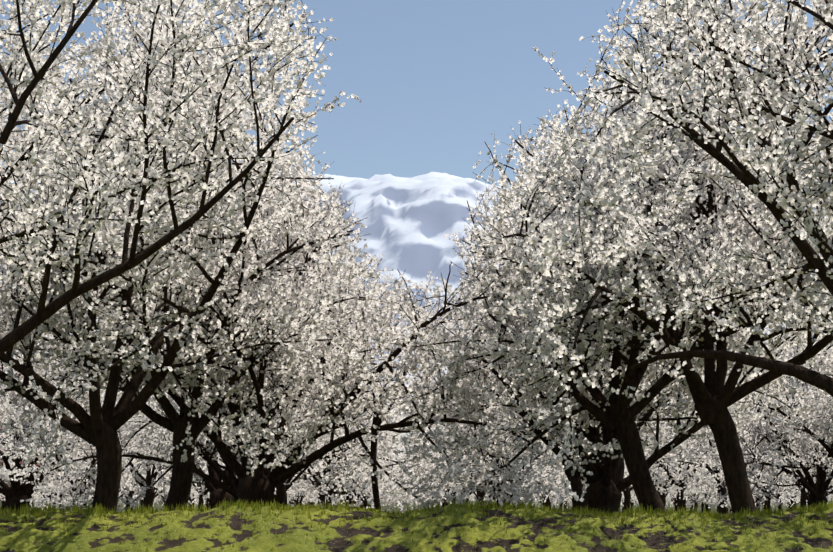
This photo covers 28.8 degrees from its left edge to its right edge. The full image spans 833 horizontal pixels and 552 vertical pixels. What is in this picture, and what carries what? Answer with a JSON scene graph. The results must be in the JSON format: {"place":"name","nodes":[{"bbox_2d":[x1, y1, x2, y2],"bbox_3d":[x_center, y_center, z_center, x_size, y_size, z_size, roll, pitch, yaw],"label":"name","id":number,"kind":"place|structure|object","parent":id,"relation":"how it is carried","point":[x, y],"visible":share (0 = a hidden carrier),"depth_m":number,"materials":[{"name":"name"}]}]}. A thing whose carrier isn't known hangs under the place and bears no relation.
{"place":"outdoors","nodes":[
{"label":"outdoors","id":0,"kind":"place"},
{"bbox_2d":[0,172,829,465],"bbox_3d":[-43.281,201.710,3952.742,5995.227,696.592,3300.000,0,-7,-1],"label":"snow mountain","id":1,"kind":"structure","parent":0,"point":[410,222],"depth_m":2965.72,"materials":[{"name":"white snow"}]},
{"bbox_2d":[0,487,832,551],"bbox_3d":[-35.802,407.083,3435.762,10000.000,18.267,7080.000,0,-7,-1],"label":"ground","id":2,"kind":"structure","parent":0,"point":[656,535],"depth_m":15.15,"materials":[{"name":"green plant"}]},
{"bbox_2d":[0,369,41,467],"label":"tree","id":3,"kind":"object","parent":2,"relation":"on","point":[6,427],"depth_m":42.98,"materials":[{"name":"white plant"}]},
{"bbox_2d":[0,325,49,449],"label":"tree","id":4,"kind":"object","parent":2,"relation":"on","point":[3,419],"visible":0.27,"depth_m":34.97,"materials":[{"name":"white plant"}]},
{"bbox_2d":[1,478,70,507],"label":"tree","id":5,"kind":"object","parent":2,"relation":"on","point":[49,496],"depth_m":104.44,"materials":[{"name":"white plant"}]},
{"bbox_2d":[2,451,81,507],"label":"tree","id":6,"kind":"object","parent":2,"relation":"on","point":[7,501],"depth_m":64.84,"materials":[{"name":"white plant"}]},
{"bbox_2d":[6,455,87,493],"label":"tree","id":7,"kind":"object","parent":2,"relation":"on","point":[57,476],"visible":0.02,"depth_m":71.73,"materials":[{"name":"white plant"}]},
{"bbox_2d":[7,443,88,506],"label":"tree","id":8,"kind":"object","parent":2,"relation":"on","point":[67,482],"visible":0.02,"depth_m":77.35,"materials":[{"name":"white plant"}]},
{"bbox_2d":[4,319,116,504],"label":"tree","id":9,"kind":"object","parent":2,"relation":"on","point":[39,466],"depth_m":45.04,"materials":[{"name":"white plant"}]},
{"bbox_2d":[59,478,82,507],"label":"tree","id":10,"kind":"object","parent":2,"relation":"on","point":[61,495],"depth_m":110.72,"materials":[{"name":"white plant"}]},
{"bbox_2d":[0,302,147,511],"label":"tree","id":11,"kind":"object","parent":2,"relation":"on","point":[19,492],"visible":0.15,"depth_m":39.22,"materials":[{"name":"white plant"}]},
{"bbox_2d":[0,395,166,507],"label":"tree","id":12,"kind":"object","parent":2,"relation":"on","point":[92,453],"visible":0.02,"depth_m":51.76,"materials":[{"name":"white plant"}]},
{"bbox_2d":[45,466,124,498],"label":"tree","id":13,"kind":"object","parent":2,"relation":"on","point":[77,489],"visible":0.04,"depth_m":91.41,"materials":[{"name":"white plant"}]},
{"bbox_2d":[55,454,140,506],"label":"tree","id":14,"kind":"object","parent":2,"relation":"on","point":[121,482],"depth_m":84.92,"materials":[{"name":"white plant"}]},
{"bbox_2d":[118,485,155,504],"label":"tree","id":15,"kind":"object","parent":2,"relation":"on","point":[122,495],"visible":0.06,"depth_m":129.76,"materials":[{"name":"white plant"}]},
{"bbox_2d":[53,396,224,508],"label":"tree","id":16,"kind":"object","parent":2,"relation":"on","point":[137,464],"visible":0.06,"depth_m":63.13,"materials":[{"name":"white plant"}]},
{"bbox_2d":[119,483,163,511],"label":"tree","id":17,"kind":"object","parent":2,"relation":"on","point":[138,501],"visible":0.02,"depth_m":136.27,"materials":[{"name":"white plant"}]},
{"bbox_2d":[121,460,168,510],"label":"tree","id":18,"kind":"object","parent":2,"relation":"on","point":[130,493],"visible":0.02,"depth_m":96.92,"materials":[{"name":"white plant"}]},
{"bbox_2d":[77,423,220,508],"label":"tree","id":19,"kind":"object","parent":2,"relation":"on","point":[150,495],"depth_m":58.66,"materials":[{"name":"white plant"}]},
{"bbox_2d":[125,468,196,505],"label":"tree","id":20,"kind":"object","parent":2,"relation":"on","point":[156,495],"depth_m":102.19,"materials":[{"name":"white plant"}]},
{"bbox_2d":[0,0,333,355],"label":"tree","id":21,"kind":"object","parent":2,"relation":"on","point":[167,124],"visible":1,"depth_m":11.09,"materials":[{"name":"white plant"}]},
{"bbox_2d":[120,446,224,502],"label":"tree","id":22,"kind":"object","parent":2,"relation":"on","point":[159,490],"visible":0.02,"depth_m":69.47,"materials":[{"name":"white plant"}]},
{"bbox_2d":[160,490,209,508],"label":"tree","id":23,"kind":"object","parent":2,"relation":"on","point":[192,499],"depth_m":129.84,"materials":[{"name":"white plant"}]},
{"bbox_2d":[0,0,384,511],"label":"tree","id":24,"kind":"object","parent":2,"relation":"on","point":[99,426],"visible":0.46,"depth_m":16.87,"materials":[{"name":"white plant"}]},
{"bbox_2d":[0,8,410,510],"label":"tree","id":25,"kind":"object","parent":2,"relation":"on","point":[176,423],"visible":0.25,"depth_m":19.42,"materials":[{"name":"white plant"}]},
{"bbox_2d":[204,493,208,509],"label":"tree","id":26,"kind":"object","parent":2,"relation":"on","point":[206,503],"depth_m":137.25,"materials":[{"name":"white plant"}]},
{"bbox_2d":[0,250,422,512],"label":"tree","id":27,"kind":"object","parent":2,"relation":"on","point":[232,482],"visible":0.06,"depth_m":25.84,"materials":[{"name":"white plant"}]},
{"bbox_2d":[191,463,236,508],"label":"tree","id":28,"kind":"object","parent":2,"relation":"on","point":[193,489],"depth_m":86.86,"materials":[{"name":"white plant"}]},
{"bbox_2d":[191,461,237,508],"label":"tree","id":29,"kind":"object","parent":2,"relation":"on","point":[202,492],"visible":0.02,"depth_m":77.48,"materials":[{"name":"white plant"}]},
{"bbox_2d":[16,316,467,512],"bbox_3d":[-3.563,1.939,31.971,7.964,6.728,7.886,-3,-7,22],"label":"tree","id":30,"kind":"object","parent":2,"relation":"on","point":[218,495],"visible":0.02,"depth_m":32.25,"materials":[{"name":"white plant"}]},
{"bbox_2d":[114,241,386,462],"bbox_3d":[-4.126,2.333,39.080,7.752,7.438,5.786,-2,-7,17],"label":"tree","id":31,"kind":"object","parent":2,"relation":"on","point":[323,435],"depth_m":38.65,"materials":[{"name":"white plant"}]},
{"bbox_2d":[275,472,306,498],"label":"tree","id":32,"kind":"object","parent":2,"relation":"on","point":[292,492],"depth_m":129.43,"materials":[{"name":"white plant"}]},
{"bbox_2d":[288,485,309,505],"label":"tree","id":33,"kind":"object","parent":2,"relation":"on","point":[297,500],"visible":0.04,"depth_m":143.87,"materials":[{"name":"white plant"}]},
{"bbox_2d":[287,493,317,503],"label":"tree","id":34,"kind":"object","parent":2,"relation":"on","point":[308,498],"visible":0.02,"depth_m":155.88,"materials":[{"name":"white plant"}]},
{"bbox_2d":[288,489,317,505],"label":"tree","id":35,"kind":"object","parent":2,"relation":"on","point":[301,500],"depth_m":149.20,"materials":[{"name":"white plant"}]},
{"bbox_2d":[293,494,317,505],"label":"tree","id":36,"kind":"object","parent":2,"relation":"on","point":[309,501],"visible":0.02,"depth_m":162.23,"materials":[{"name":"white plant"}]},
{"bbox_2d":[217,385,405,505],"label":"tree","id":37,"kind":"object","parent":2,"relation":"on","point":[304,471],"visible":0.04,"depth_m":51.73,"materials":[{"name":"white plant"}]},
{"bbox_2d":[254,407,377,506],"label":"tree","id":38,"kind":"object","parent":2,"relation":"on","point":[280,492],"depth_m":45.46,"materials":[{"name":"white plant"}]},
{"bbox_2d":[311,493,325,505],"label":"tree","id":39,"kind":"object","parent":2,"relation":"on","point":[314,502],"depth_m":168.95,"materials":[{"name":"white plant"}]},
{"bbox_2d":[0,34,657,510],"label":"tree","id":40,"kind":"object","parent":2,"relation":"on","point":[328,382],"visible":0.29,"depth_m":20.05,"materials":[{"name":"white plant"}]},
{"bbox_2d":[287,431,389,498],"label":"tree","id":41,"kind":"object","parent":2,"relation":"on","point":[339,480],"depth_m":77.88,"materials":[{"name":"white plant"}]},
{"bbox_2d":[275,410,408,505],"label":"tree","id":42,"kind":"object","parent":2,"relation":"on","point":[330,492],"visible":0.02,"depth_m":65.29,"materials":[{"name":"white plant"}]},
{"bbox_2d":[293,447,396,502],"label":"tree","id":43,"kind":"object","parent":2,"relation":"on","point":[356,486],"depth_m":90.81,"materials":[{"name":"white plant"}]},
{"bbox_2d":[289,412,403,506],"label":"tree","id":44,"kind":"object","parent":2,"relation":"on","point":[351,482],"visible":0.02,"depth_m":83.38,"materials":[{"name":"white plant"}]},
{"bbox_2d":[299,457,395,495],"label":"tree","id":45,"kind":"object","parent":2,"relation":"on","point":[363,476],"visible":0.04,"depth_m":97.58,"materials":[{"name":"white plant"}]},
{"bbox_2d":[300,446,404,505],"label":"tree","id":46,"kind":"object","parent":2,"relation":"on","point":[395,457],"visible":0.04,"depth_m":71.17,"materials":[{"name":"white plant"}]},
{"bbox_2d":[289,395,420,505],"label":"tree","id":47,"kind":"object","parent":2,"relation":"on","point":[330,463],"visible":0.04,"depth_m":58.71,"materials":[{"name":"white plant"}]},
{"bbox_2d":[311,445,412,507],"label":"tree","id":48,"kind":"object","parent":2,"relation":"on","point":[354,501],"visible":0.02,"depth_m":103.65,"materials":[{"name":"white plant"}]},
{"bbox_2d":[356,467,397,507],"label":"tree","id":49,"kind":"object","parent":2,"relation":"on","point":[359,499],"visible":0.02,"depth_m":129.50,"materials":[{"name":"white plant"}]},
{"bbox_2d":[297,262,470,510],"bbox_3d":[-0.599,1.458,21.940,2.703,4.076,1.855,-4,-8,34],"label":"young tree","id":50,"kind":"object","parent":2,"relation":"on","point":[377,421],"visible":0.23,"depth_m":21.75,"materials":[{"name":"white plant"}]},
{"bbox_2d":[356,445,413,507],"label":"tree","id":51,"kind":"object","parent":2,"relation":"on","point":[365,502],"depth_m":117.17,"materials":[{"name":"white plant"}]},
{"bbox_2d":[0,497,832,551],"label":"grass tufts","id":52,"kind":"object","parent":2,"relation":"on","point":[101,510],"depth_m":15.76,"materials":[{"name":"green plant"}]},
{"bbox_2d":[396,465,440,505],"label":"tree","id":53,"kind":"object","parent":2,"relation":"on","point":[433,498],"visible":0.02,"depth_m":129.91,"materials":[{"name":"white plant"}]},
{"bbox_2d":[391,452,447,506],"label":"tree","id":54,"kind":"object","parent":2,"relation":"on","point":[415,489],"visible":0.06,"depth_m":123.60,"materials":[{"name":"white plant"}]},
{"bbox_2d":[395,434,446,506],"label":"tree","id":55,"kind":"object","parent":2,"relation":"on","point":[443,504],"visible":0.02,"depth_m":116.50,"materials":[{"name":"white plant"}]},
{"bbox_2d":[397,432,470,504],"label":"tree","id":56,"kind":"object","parent":2,"relation":"on","point":[443,488],"depth_m":83.61,"materials":[{"name":"white plant"}]},
{"bbox_2d":[399,443,476,500],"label":"tree","id":57,"kind":"object","parent":2,"relation":"on","point":[436,488],"visible":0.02,"depth_m":110.86,"materials":[{"name":"white plant"}]},
{"bbox_2d":[394,433,494,501],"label":"tree","id":58,"kind":"object","parent":2,"relation":"on","point":[435,482],"depth_m":79.51,"materials":[{"name":"white plant"}]},
{"bbox_2d":[400,429,496,501],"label":"tree","id":59,"kind":"object","parent":2,"relation":"on","point":[486,494],"depth_m":91.22,"materials":[{"name":"white plant"}]},
{"bbox_2d":[393,373,546,502],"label":"tree","id":60,"kind":"object","parent":2,"relation":"on","point":[480,493],"depth_m":65.79,"materials":[{"name":"white plant"}]},
{"bbox_2d":[377,333,570,504],"bbox_3d":[2.626,4.742,52.793,8.165,6.533,7.115,5,-9,-39],"label":"tree","id":61,"kind":"object","parent":2,"relation":"on","point":[472,469],"depth_m":52.76,"materials":[{"name":"white plant"}]},
{"bbox_2d":[420,403,557,501],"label":"tree","id":62,"kind":"object","parent":2,"relation":"on","point":[546,483],"visible":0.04,"depth_m":70.23,"materials":[{"name":"white plant"}]},
{"bbox_2d":[395,299,584,506],"bbox_3d":[2.278,3.793,45.871,6.519,6.467,5.710,-3,-7,24],"label":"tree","id":63,"kind":"object","parent":2,"relation":"on","point":[485,451],"depth_m":45.55,"materials":[{"name":"white plant"}]},
{"bbox_2d":[405,368,586,506],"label":"tree","id":64,"kind":"object","parent":2,"relation":"on","point":[552,471],"visible":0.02,"depth_m":57.84,"materials":[{"name":"white plant"}]},
{"bbox_2d":[491,482,561,505],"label":"tree","id":65,"kind":"object","parent":2,"relation":"on","point":[540,495],"depth_m":115.59,"materials":[{"name":"white plant"}]},
{"bbox_2d":[522,467,563,507],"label":"tree","id":66,"kind":"object","parent":2,"relation":"on","point":[547,501],"depth_m":104.44,"materials":[{"name":"white plant"}]},
{"bbox_2d":[519,484,567,507],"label":"tree","id":67,"kind":"object","parent":2,"relation":"on","point":[552,500],"depth_m":130.23,"materials":[{"name":"white plant"}]},
{"bbox_2d":[535,477,566,506],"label":"tree","id":68,"kind":"object","parent":2,"relation":"on","point":[547,491],"visible":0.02,"depth_m":111.18,"materials":[{"name":"white plant"}]},
{"bbox_2d":[535,494,571,508],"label":"tree","id":69,"kind":"object","parent":2,"relation":"on","point":[558,500],"depth_m":164.13,"materials":[{"name":"white plant"}]},
{"bbox_2d":[534,473,584,502],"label":"tree","id":70,"kind":"object","parent":2,"relation":"on","point":[560,486],"depth_m":92.40,"materials":[{"name":"white plant"}]},
{"bbox_2d":[551,491,569,509],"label":"tree","id":71,"kind":"object","parent":2,"relation":"on","point":[565,504],"visible":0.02,"depth_m":156.62,"materials":[{"name":"white plant"}]},
{"bbox_2d":[403,277,743,510],"bbox_3d":[3.728,2.388,39.748,8.742,7.376,8.650,0,-7,-4],"label":"tree","id":72,"kind":"object","parent":2,"relation":"on","point":[575,480],"visible":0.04,"depth_m":38.01,"materials":[{"name":"white plant"}]},
{"bbox_2d":[323,113,832,513],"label":"tree","id":73,"kind":"object","parent":2,"relation":"on","point":[603,489],"visible":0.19,"depth_m":20.86,"materials":[{"name":"white plant"}]},
{"bbox_2d":[413,268,745,497],"bbox_3d":[2.973,1.941,34.341,7.868,6.638,7.784,5,-8,-36],"label":"tree","id":74,"kind":"object","parent":2,"relation":"on","point":[536,453],"visible":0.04,"depth_m":33.34,"materials":[{"name":"white plant"}]},
{"bbox_2d":[334,0,832,512],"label":"tree","id":75,"kind":"object","parent":2,"relation":"on","point":[618,414],"visible":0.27,"depth_m":19.00,"materials":[{"name":"white plant"}]},
{"bbox_2d":[543,466,627,503],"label":"tree","id":76,"kind":"object","parent":2,"relation":"on","point":[555,486],"depth_m":96.42,"materials":[{"name":"white plant"}]},
{"bbox_2d":[543,458,634,497],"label":"tree","id":77,"kind":"object","parent":2,"relation":"on","point":[582,484],"visible":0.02,"depth_m":85.04,"materials":[{"name":"white plant"}]},
{"bbox_2d":[375,148,829,483],"bbox_3d":[3.096,0.967,26.495,6.612,6.344,4.935,6,-9,-40],"label":"tree","id":78,"kind":"object","parent":2,"relation":"on","point":[621,469],"depth_m":26.43,"materials":[{"name":"white plant"}]},
{"bbox_2d":[416,0,832,513],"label":"tree","id":79,"kind":"object","parent":2,"relation":"on","point":[714,397],"visible":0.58,"depth_m":17.22,"materials":[{"name":"white plant"}]},
{"bbox_2d":[622,469,671,504],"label":"tree","id":80,"kind":"object","parent":2,"relation":"on","point":[633,493],"visible":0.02,"depth_m":104.54,"materials":[{"name":"white plant"}]},
{"bbox_2d":[498,0,832,396],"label":"tree","id":81,"kind":"object","parent":2,"relation":"on","point":[789,184],"visible":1,"depth_m":10.44,"materials":[{"name":"white plant"}]},
{"bbox_2d":[622,461,711,510],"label":"tree","id":82,"kind":"object","parent":2,"relation":"on","point":[627,496],"visible":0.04,"depth_m":70.90,"materials":[{"name":"white plant"}]},
{"bbox_2d":[655,432,716,511],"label":"tree","id":83,"kind":"object","parent":2,"relation":"on","point":[684,500],"depth_m":98.38,"materials":[{"name":"white plant"}]},
{"bbox_2d":[623,405,750,510],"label":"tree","id":84,"kind":"object","parent":2,"relation":"on","point":[680,502],"visible":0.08,"depth_m":59.18,"materials":[{"name":"white plant"}]},
{"bbox_2d":[666,490,711,511],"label":"tree","id":85,"kind":"object","parent":2,"relation":"on","point":[675,500],"depth_m":137.07,"materials":[{"name":"white plant"}]},
{"bbox_2d":[663,462,715,512],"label":"tree","id":86,"kind":"object","parent":2,"relation":"on","point":[706,506],"depth_m":91.20,"materials":[{"name":"white plant"}]},
{"bbox_2d":[624,421,761,505],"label":"tree","id":87,"kind":"object","parent":2,"relation":"on","point":[662,497],"depth_m":64.24,"materials":[{"name":"white plant"}]},
{"bbox_2d":[686,486,703,511],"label":"tree","id":88,"kind":"object","parent":2,"relation":"on","point":[696,505],"depth_m":124.64,"materials":[{"name":"white plant"}]},
{"bbox_2d":[674,482,717,510],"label":"tree","id":89,"kind":"object","parent":2,"relation":"on","point":[698,497],"visible":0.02,"depth_m":118.72,"materials":[{"name":"white plant"}]},
{"bbox_2d":[641,394,791,513],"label":"tree","id":90,"kind":"object","parent":2,"relation":"on","point":[724,510],"visible":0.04,"depth_m":51.52,"materials":[{"name":"white plant"}]},
{"bbox_2d":[671,463,766,499],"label":"tree","id":91,"kind":"object","parent":2,"relation":"on","point":[708,489],"depth_m":79.86,"materials":[{"name":"white plant"}]},
{"bbox_2d":[688,455,786,510],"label":"tree","id":92,"kind":"object","parent":2,"relation":"on","point":[767,504],"depth_m":71.92,"materials":[{"name":"white plant"}]},
{"bbox_2d":[648,326,827,500],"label":"tree","id":93,"kind":"object","parent":2,"relation":"on","point":[711,441],"visible":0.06,"depth_m":44.76,"materials":[{"name":"white plant"}]},
{"bbox_2d":[656,295,832,511],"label":"tree","id":94,"kind":"object","parent":2,"relation":"on","point":[755,435],"visible":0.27,"depth_m":37.42,"materials":[{"name":"white plant"}]},
{"bbox_2d":[687,289,832,476],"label":"tree","id":95,"kind":"object","parent":2,"relation":"on","point":[823,427],"visible":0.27,"depth_m":31.60,"materials":[{"name":"white plant"}]},
{"bbox_2d":[752,494,788,509],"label":"tree","id":96,"kind":"object","parent":2,"relation":"on","point":[776,504],"depth_m":130.78,"materials":[{"name":"white plant"}]},
{"bbox_2d":[752,481,789,509],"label":"tree","id":97,"kind":"object","parent":2,"relation":"on","point":[757,499],"depth_m":104.15,"materials":[{"name":"white plant"}]},
{"bbox_2d":[751,469,799,510],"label":"tree","id":98,"kind":"object","parent":2,"relation":"on","point":[776,496],"visible":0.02,"depth_m":98.38,"materials":[{"name":"white plant"}]},
{"bbox_2d":[753,486,799,508],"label":"tree","id":99,"kind":"object","parent":2,"relation":"on","point":[788,498],"visible":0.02,"depth_m":124.71,"materials":[{"name":"white plant"}]},
{"bbox_2d":[771,494,806,509],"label":"tree","id":100,"kind":"object","parent":2,"relation":"on","point":[787,501],"visible":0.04,"depth_m":149.54,"materials":[{"name":"white plant"}]},
{"bbox_2d":[749,443,832,506],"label":"tree","id":101,"kind":"object","parent":2,"relation":"on","point":[804,494],"visible":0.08,"depth_m":64.31,"materials":[{"name":"white plant"}]},
{"bbox_2d":[760,453,832,501],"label":"tree","id":102,"kind":"object","parent":2,"relation":"on","point":[795,487],"visible":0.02,"depth_m":85.78,"materials":[{"name":"white plant"}]},
{"bbox_2d":[773,486,832,506],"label":"tree","id":103,"kind":"object","parent":2,"relation":"on","point":[795,493],"visible":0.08,"depth_m":117.03,"materials":[{"name":"white plant"}]},
{"bbox_2d":[785,466,832,501],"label":"tree","id":104,"kind":"object","parent":2,"relation":"on","point":[826,494],"visible":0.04,"depth_m":91.72,"materials":[{"name":"white plant"}]},
{"bbox_2d":[787,429,832,491],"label":"tree","id":105,"kind":"object","parent":2,"relation":"on","point":[810,472],"visible":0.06,"depth_m":59.58,"materials":[{"name":"white plant"}]},
{"bbox_2d":[0,0,832,269],"label":"sky","id":106,"kind":"structure","parent":0,"point":[433,80],"materials":[{"name":"blue"}]}
]}

